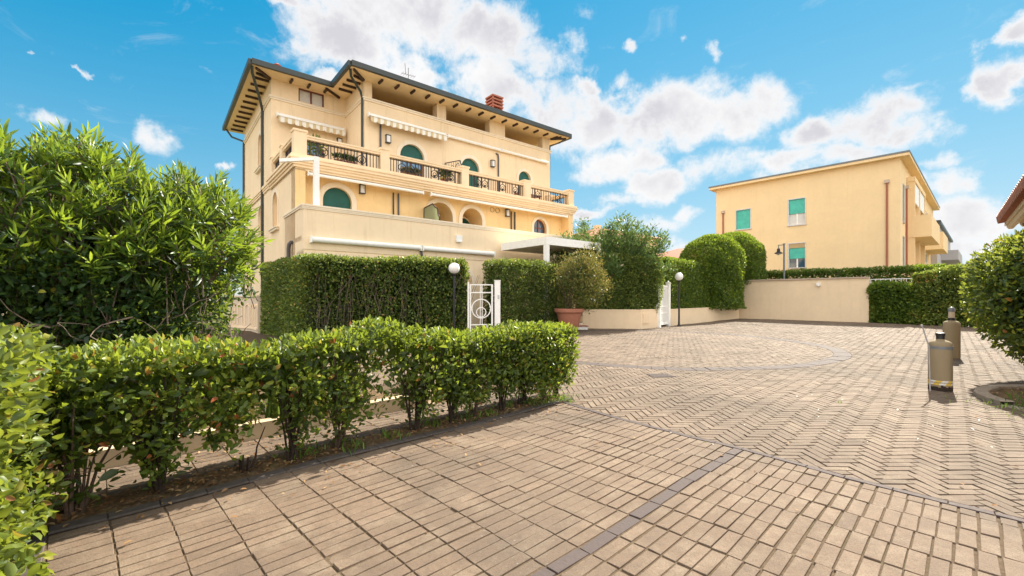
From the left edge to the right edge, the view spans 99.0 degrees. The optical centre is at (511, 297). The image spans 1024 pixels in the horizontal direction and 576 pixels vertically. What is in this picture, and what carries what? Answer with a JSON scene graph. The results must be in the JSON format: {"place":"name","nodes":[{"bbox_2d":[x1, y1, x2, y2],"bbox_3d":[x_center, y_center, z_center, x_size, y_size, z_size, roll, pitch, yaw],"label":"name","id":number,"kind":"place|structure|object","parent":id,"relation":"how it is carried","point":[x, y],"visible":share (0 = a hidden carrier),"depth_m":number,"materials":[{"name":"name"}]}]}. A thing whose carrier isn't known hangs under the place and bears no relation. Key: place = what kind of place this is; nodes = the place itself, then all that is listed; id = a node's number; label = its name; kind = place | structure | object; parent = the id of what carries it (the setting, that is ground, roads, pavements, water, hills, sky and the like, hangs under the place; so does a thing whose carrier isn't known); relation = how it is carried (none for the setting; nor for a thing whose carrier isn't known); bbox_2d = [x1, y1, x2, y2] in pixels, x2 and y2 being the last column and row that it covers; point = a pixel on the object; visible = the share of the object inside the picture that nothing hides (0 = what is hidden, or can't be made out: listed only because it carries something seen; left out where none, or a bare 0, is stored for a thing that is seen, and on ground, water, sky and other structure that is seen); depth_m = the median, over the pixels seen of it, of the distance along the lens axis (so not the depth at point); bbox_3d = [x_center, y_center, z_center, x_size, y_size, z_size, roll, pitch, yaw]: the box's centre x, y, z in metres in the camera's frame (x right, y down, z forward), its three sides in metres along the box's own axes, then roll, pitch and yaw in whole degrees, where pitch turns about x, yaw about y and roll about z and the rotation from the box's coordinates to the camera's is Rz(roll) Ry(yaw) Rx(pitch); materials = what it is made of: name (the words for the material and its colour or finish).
{"place":"outdoors","nodes":[
{"label":"outdoors","id":0,"kind":"place"},
{"bbox_2d":[2,302,228,327],"bbox_3d":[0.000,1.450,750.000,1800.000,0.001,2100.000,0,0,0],"label":"ground","id":1,"kind":"structure","parent":0,"point":[212,319],"depth_m":27.61,"materials":[{"name":"brown soil"}]},
{"bbox_2d":[228,295,262,332],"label":"boundary wall","id":2,"kind":"structure","parent":1,"relation":"on","point":[249,313],"depth_m":18.45,"materials":[{"name":"paint"}]},
{"bbox_2d":[259,253,478,338],"bbox_3d":[-5.803,0.012,15.598,9.007,3.114,3.731,0,0,10],"label":"tall hedge","id":3,"kind":"object","parent":1,"relation":"on","point":[330,291],"visible":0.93,"depth_m":14.93,"materials":[{"name":"green plant"}]},
{"bbox_2d":[222,58,582,327],"bbox_3d":[-5.982,-5.390,25.744,17.150,16.380,14.660,0,0,-39],"label":"villa","id":4,"kind":"object","parent":1,"relation":"on","point":[474,211],"visible":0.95,"depth_m":20.59,"materials":[{"name":"paint"}]},
{"bbox_2d":[299,88,323,106],"bbox_3d":[-9.675,-9.580,21.049,1.150,0.640,0.110,0,0,-39],"label":"window","id":5,"kind":"structure","parent":4,"relation":"in","point":[306,96],"depth_m":21.04,"materials":[{"name":"beige wood"}]},
{"bbox_2d":[307,144,323,157],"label":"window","id":6,"kind":"structure","parent":4,"relation":"in","point":[310,144],"depth_m":21.16,"materials":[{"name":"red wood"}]},
{"bbox_2d":[307,133,327,156],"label":"potted plant","id":7,"kind":"object","parent":4,"relation":"on","point":[311,145],"visible":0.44,"depth_m":17.52,"materials":[{"name":"green plant"}]},
{"bbox_2d":[320,182,356,209],"bbox_3d":[-7.189,-3.460,17.979,1.570,2.520,0.150,0,0,-39],"label":"window","id":8,"kind":"structure","parent":4,"relation":"in","point":[333,197],"depth_m":18.04,"materials":[{"name":"teal wood"}]},
{"bbox_2d":[331,151,356,163],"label":"potted plant","id":9,"kind":"object","parent":4,"relation":"on","point":[349,158],"visible":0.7,"depth_m":17.93,"materials":[{"name":"green plant"}]},
{"bbox_2d":[399,166,422,175],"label":"potted plant","id":10,"kind":"object","parent":4,"relation":"on","point":[404,170],"visible":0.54,"depth_m":19.82,"materials":[{"name":"green plant"}]},
{"bbox_2d":[396,140,427,177],"bbox_3d":[-4.958,-6.545,21.581,1.670,2.330,0.240,0,0,-39],"label":"window","id":11,"kind":"structure","parent":4,"relation":"in","point":[410,151],"depth_m":21.61,"materials":[{"name":"teal wood"}]},
{"bbox_2d":[436,169,452,181],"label":"potted plant","id":12,"kind":"object","parent":4,"relation":"on","point":[445,175],"visible":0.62,"depth_m":20.90,"materials":[{"name":"green plant"}]},
{"bbox_2d":[462,217,468,223],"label":"window","id":13,"kind":"structure","parent":4,"relation":"in","point":[464,220],"depth_m":23.26,"materials":[{"name":"green wood"}]},
{"bbox_2d":[458,155,481,187],"bbox_3d":[-2.284,-6.545,23.688,1.540,2.330,0.150,0,0,-39],"label":"window","id":14,"kind":"structure","parent":4,"relation":"in","point":[464,161],"depth_m":23.83,"materials":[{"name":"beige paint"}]},
{"bbox_2d":[516,168,532,193],"bbox_3d":[0.728,-6.535,26.127,1.290,2.310,0.150,0,0,-39],"label":"window","id":15,"kind":"structure","parent":4,"relation":"in","point":[521,175],"depth_m":26.14,"materials":[{"name":"beige paint"}]},
{"bbox_2d":[531,216,548,233],"bbox_3d":[1.548,-3.570,25.110,1.310,2.140,0.240,0,0,-39],"label":"window","id":16,"kind":"structure","parent":4,"relation":"in","point":[537,226],"depth_m":25.19,"materials":[{"name":"beige paint"}]},
{"bbox_2d":[481,257,572,333],"bbox_3d":[0.764,-0.043,17.889,4.727,3.128,1.539,0,0,-45],"label":"tall hedge","id":17,"kind":"object","parent":1,"relation":"on","point":[519,274],"visible":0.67,"depth_m":16.94,"materials":[{"name":"green plant"}]},
{"bbox_2d":[583,309,656,328],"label":"wall","id":18,"kind":"structure","parent":1,"relation":"on","point":[621,318],"depth_m":19.65,"materials":[{"name":"paint"}]},
{"bbox_2d":[575,251,664,315],"bbox_3d":[5.034,-0.624,20.748,4.192,3.226,1.967,0,0,-10],"label":"ivy hedge","id":19,"kind":"object","parent":18,"relation":"on","point":[637,301],"visible":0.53,"depth_m":20.17,"materials":[{"name":"green plant"}]},
{"bbox_2d":[642,313,648,323],"bbox_3d":[6.007,0.930,19.634,0.500,0.500,0.045,0,0,-43],"label":"meter door","id":20,"kind":"structure","parent":18,"relation":"in","point":[645,316],"depth_m":19.57,"materials":[{"name":"paint"}]},
{"bbox_2d":[574,225,666,254],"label":"house","id":21,"kind":"structure","parent":1,"relation":"on","point":[596,226],"depth_m":43.47,"materials":[{"name":"paint"}]},
{"bbox_2d":[658,248,695,257],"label":"house","id":22,"kind":"structure","parent":1,"relation":"on","point":[675,253],"depth_m":53.15,"materials":[{"name":"paint"}]},
{"bbox_2d":[664,307,738,325],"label":"wall","id":23,"kind":"structure","parent":1,"relation":"on","point":[694,315],"depth_m":24.48,"materials":[{"name":"paint"}]},
{"bbox_2d":[652,256,708,308],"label":"tall hedge","id":24,"kind":"object","parent":23,"relation":"on","point":[688,270],"visible":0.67,"depth_m":23.82,"materials":[{"name":"green plant"}]},
{"bbox_2d":[739,277,869,322],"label":"garden wall","id":25,"kind":"structure","parent":1,"relation":"on","point":[842,299],"depth_m":26.51,"materials":[{"name":"paint"}]},
{"bbox_2d":[708,150,947,281],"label":"apartment building","id":26,"kind":"structure","parent":1,"relation":"on","point":[871,211],"depth_m":36.23,"materials":[{"name":"paint"}]},
{"bbox_2d":[735,208,751,230],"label":"window","id":27,"kind":"structure","parent":26,"relation":"in","point":[742,216],"depth_m":41.09,"materials":[{"name":"green paint"}]},
{"bbox_2d":[787,197,806,226],"bbox_3d":[24.659,-7.404,37.868,0.232,2.371,1.466,0,0,-43],"label":"window","id":28,"kind":"structure","parent":26,"relation":"in","point":[796,206],"depth_m":37.89,"materials":[{"name":"green paint"}]},
{"bbox_2d":[787,242,806,268],"bbox_3d":[24.659,-3.634,37.868,0.232,2.236,1.466,0,0,-43],"label":"window","id":29,"kind":"structure","parent":26,"relation":"in","point":[796,256],"depth_m":37.92,"materials":[{"name":"green paint"}]},
{"bbox_2d":[902,184,905,223],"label":"window","id":30,"kind":"structure","parent":26,"relation":"in","point":[904,222],"depth_m":34.27,"materials":[{"name":"white paint"}]},
{"bbox_2d":[903,236,904,273],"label":"window","id":31,"kind":"structure","parent":26,"relation":"in","point":[903,236],"depth_m":34.27,"materials":[{"name":"white paint"}]},
{"bbox_2d":[763,263,946,282],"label":"clipped hedge","id":32,"kind":"object","parent":1,"relation":"on","point":[891,271],"visible":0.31,"depth_m":26.85,"materials":[{"name":"green plant"}]},
{"bbox_2d":[865,280,932,324],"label":"clipped hedge","id":33,"kind":"object","parent":1,"relation":"on","point":[889,301],"visible":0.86,"depth_m":23.43,"materials":[{"name":"green plant"}]},
{"bbox_2d":[870,278,945,300],"bbox_3d":[21.797,-0.075,23.369,0.040,1.950,4.202,0,0,-38],"label":"fence","id":34,"kind":"object","parent":33,"relation":"on","point":[895,280],"visible":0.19,"depth_m":24.15,"materials":[{"name":"white metal"}]},
{"bbox_2d":[931,220,961,264],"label":"apartment building","id":35,"kind":"structure","parent":1,"relation":"on","point":[952,257],"depth_m":53.58,"materials":[{"name":"white paint"}]},
{"bbox_2d":[906,263,993,326],"bbox_3d":[22.537,-0.040,20.725,2.517,3.369,5.921,0,0,-25],"label":"clipped hedge","id":36,"kind":"object","parent":1,"relation":"on","point":[942,284],"visible":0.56,"depth_m":21.82,"materials":[{"name":"green plant"}]},
{"bbox_2d":[957,223,1023,365],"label":"round bush","id":37,"kind":"object","parent":1,"relation":"on","point":[996,299],"visible":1,"depth_m":7.16,"materials":[{"name":"green plant"}]},
{"bbox_2d":[28,391,536,503],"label":"path","id":38,"kind":"structure","parent":0,"point":[132,475],"depth_m":4.00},
{"bbox_2d":[6,380,561,562],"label":"planting soil","id":39,"kind":"structure","parent":0,"point":[148,498],"depth_m":3.50,"materials":[{"name":"brown soil"}]},
{"bbox_2d":[0,322,71,575],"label":"corner hedge","id":40,"kind":"object","parent":39,"relation":"on","point":[26,354],"visible":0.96,"depth_m":2.02,"materials":[{"name":"green plant"}]},
{"bbox_2d":[0,116,285,445],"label":"oleander hedge","id":41,"kind":"object","parent":39,"relation":"on","point":[88,252],"visible":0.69,"depth_m":4.11,"materials":[{"name":"green plant"}]},
{"bbox_2d":[165,382,198,429],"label":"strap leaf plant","id":42,"kind":"object","parent":39,"relation":"on","point":[183,412],"visible":0.03,"depth_m":4.15,"materials":[{"name":"green plant"}]},
{"bbox_2d":[220,387,252,420],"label":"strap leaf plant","id":43,"kind":"object","parent":39,"relation":"on","point":[251,418],"visible":0.05,"depth_m":4.46,"materials":[{"name":"green plant"}]},
{"bbox_2d":[239,427,264,472],"bbox_3d":[-2.090,1.221,3.501,0.208,0.365,0.056,0,0,0],"label":"cut stump","id":44,"kind":"object","parent":39,"relation":"on","point":[249,465],"visible":0.9,"depth_m":3.50,"materials":[{"name":"brown wood"}]},
{"bbox_2d":[262,386,282,418],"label":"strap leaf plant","id":45,"kind":"object","parent":39,"relation":"on","point":[269,411],"visible":0.14,"depth_m":4.62,"materials":[{"name":"green plant"}]},
{"bbox_2d":[6,314,584,515],"bbox_3d":[-1.101,0.790,4.534,5.532,1.250,0.914,0,0,-43],"label":"hedge","id":46,"kind":"object","parent":39,"relation":"on","point":[522,355],"visible":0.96,"depth_m":3.53,"materials":[{"name":"green plant"}]},
{"bbox_2d":[37,342,1023,556],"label":"fallen leaves","id":47,"kind":"object","parent":39,"relation":"on","point":[184,480],"visible":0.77,"depth_m":3.61,"materials":[{"name":"brown plant"}]},
{"bbox_2d":[294,379,1023,508],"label":"weeds","id":48,"kind":"object","parent":39,"relation":"on","point":[308,449],"visible":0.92,"depth_m":5.13,"materials":[{"name":"green plant"}]},
{"bbox_2d":[0,0,1023,295],"label":"sky","id":49,"kind":"structure","parent":0,"point":[662,103],"materials":[{"name":"blue"}]},
{"bbox_2d":[28,326,1023,575],"bbox_3d":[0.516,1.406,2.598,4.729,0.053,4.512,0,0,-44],"label":"stack bond paving","id":50,"kind":"structure","parent":0,"point":[151,534],"depth_m":2.75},
{"bbox_2d":[52,377,434,474],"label":"kerb wall","id":51,"kind":"structure","parent":50,"relation":"on","point":[271,429],"depth_m":4.25,"materials":[{"name":"paint"}]},
{"bbox_2d":[7,393,572,575],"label":"kerb","id":52,"kind":"structure","parent":50,"relation":"on","point":[74,524],"depth_m":3.39,"materials":[{"name":"concrete"}]},
{"bbox_2d":[448,263,459,328],"bbox_3d":[-2.020,0.094,15.250,0.388,2.612,0.388,0,0,0],"label":"globe lamp","id":53,"kind":"object","parent":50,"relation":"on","point":[453,268],"visible":0.93,"depth_m":15.21,"materials":[{"name":"black metal"}]},
{"bbox_2d":[467,280,500,331],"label":"garden gate","id":54,"kind":"structure","parent":50,"relation":"on","point":[496,301],"depth_m":15.79,"materials":[{"name":"white metal"}]},
{"bbox_2d":[531,448,742,575],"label":"purple paver row","id":55,"kind":"object","parent":50,"relation":"on","point":[564,563],"visible":0.95,"depth_m":2.74,"materials":[{"name":"stone"}]},
{"bbox_2d":[573,330,851,370],"bbox_3d":[4.000,1.403,13.700,10.492,0.059,10.488,0,0,0],"label":"ring border","id":56,"kind":"object","parent":50,"relation":"on","point":[839,355],"visible":0.54,"depth_m":9.19,"materials":[{"name":"beige stone"}]},
{"bbox_2d":[716,231,767,284],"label":"domed hedge","id":57,"kind":"object","parent":50,"relation":"on","point":[755,253],"visible":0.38,"depth_m":29.44,"materials":[{"name":"green plant"}]},
{"bbox_2d":[561,402,1023,522],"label":"paving border","id":58,"kind":"object","parent":50,"relation":"on","point":[976,509],"visible":0.95,"depth_m":3.47,"materials":[{"name":"stone"}]},
{"bbox_2d":[973,384,1023,410],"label":"bed kerb","id":59,"kind":"structure","parent":50,"relation":"on","point":[984,393],"depth_m":6.18,"materials":[{"name":"concrete"}]},
{"bbox_2d":[257,319,1023,518],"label":"herringbone paving","id":60,"kind":"structure","parent":0,"point":[945,456],"depth_m":5.57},
{"bbox_2d":[501,236,600,322],"bbox_3d":[1.820,-0.425,20.565,3.500,4.250,3.100,0,0,-39],"label":"pergola","id":61,"kind":"object","parent":60,"relation":"on","point":[543,245],"visible":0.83,"depth_m":19.41,"materials":[{"name":"white paint"}]},
{"bbox_2d":[578,325,588,329],"bbox_3d":[2.908,1.315,19.267,0.800,0.170,0.530,0,0,-5],"label":"doorstep","id":62,"kind":"object","parent":60,"relation":"on","point":[583,327],"visible":0.43,"depth_m":19.05,"materials":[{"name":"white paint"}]},
{"bbox_2d":[541,210,679,301],"bbox_3d":[4.698,-1.447,21.606,6.626,5.732,5.049,0,0,0],"label":"tall shrub","id":63,"kind":"object","parent":60,"relation":"on","point":[625,241],"visible":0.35,"depth_m":20.41,"materials":[{"name":"green plant"}]},
{"bbox_2d":[647,373,675,376],"bbox_3d":[2.660,1.391,7.820,0.400,0.011,0.320,0,0,-8],"label":"drain cover","id":64,"kind":"object","parent":60,"relation":"on","point":[661,375],"visible":1,"depth_m":7.79,"materials":[{"name":"grey metal"}]},
{"bbox_2d":[656,281,670,327],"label":"garden gate","id":65,"kind":"structure","parent":60,"relation":"on","point":[664,316],"depth_m":21.15,"materials":[{"name":"white metal"}]},
{"bbox_2d":[675,273,682,325],"bbox_3d":[8.150,0.094,21.350,0.388,2.612,0.388,0,0,0],"label":"globe lamp","id":66,"kind":"object","parent":60,"relation":"on","point":[679,277],"visible":1,"depth_m":21.31,"materials":[{"name":"black metal"}]},
{"bbox_2d":[679,233,746,310],"bbox_3d":[12.849,-1.329,27.820,3.589,5.481,6.597,0,0,44],"label":"domed hedge","id":67,"kind":"object","parent":60,"relation":"on","point":[725,287],"visible":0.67,"depth_m":25.98,"materials":[{"name":"green plant"}]},
{"bbox_2d":[920,324,930,390],"bbox_3d":[6.215,0.900,6.577,0.132,1.000,0.038,0,0,7],"label":"metal rod","id":68,"kind":"object","parent":60,"relation":"on","point":[928,357],"visible":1,"depth_m":6.57,"materials":[{"name":"grey metal"}]},
{"bbox_2d":[928,332,952,390],"bbox_3d":[6.520,0.968,6.660,0.282,0.865,0.282,0,0,0],"label":"bollard","id":69,"kind":"object","parent":60,"relation":"on","point":[941,360],"visible":0.96,"depth_m":6.56,"materials":[{"name":"metal"}]},
{"bbox_2d":[943,307,960,358],"bbox_3d":[10.200,0.810,10.150,0.296,1.180,0.296,0,0,0],"label":"bollard","id":70,"kind":"object","parent":60,"relation":"on","point":[951,328],"visible":0.91,"depth_m":10.04,"materials":[{"name":"metal"}]},
{"bbox_2d":[566,331,833,367],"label":"ring paving","id":71,"kind":"structure","parent":0,"point":[683,349],"depth_m":11.60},
{"bbox_2d":[546,242,614,330],"bbox_3d":[2.576,-0.428,17.575,2.441,3.655,2.830,0,0,-41],"label":"potted shrub","id":72,"kind":"object","parent":71,"relation":"on","point":[579,282],"visible":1,"depth_m":17.23,"materials":[{"name":"green plant"}]},
{"bbox_2d":[774,243,784,278],"bbox_3d":[18.166,-1.125,29.684,0.512,5.050,0.660,0,0,-45],"label":"street lamp","id":73,"kind":"object","parent":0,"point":[778,252],"visible":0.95,"depth_m":29.48,"materials":[{"name":"grey metal"}]},
{"bbox_2d":[991,388,1023,406],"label":"bed soil","id":74,"kind":"structure","parent":0,"point":[1002,394],"depth_m":6.25,"materials":[{"name":"brown soil"}]},
{"bbox_2d":[996,175,1023,228],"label":"roof","id":75,"kind":"structure","parent":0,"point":[1010,214],"depth_m":8.38,"materials":[{"name":"ceramic"}]}
]}

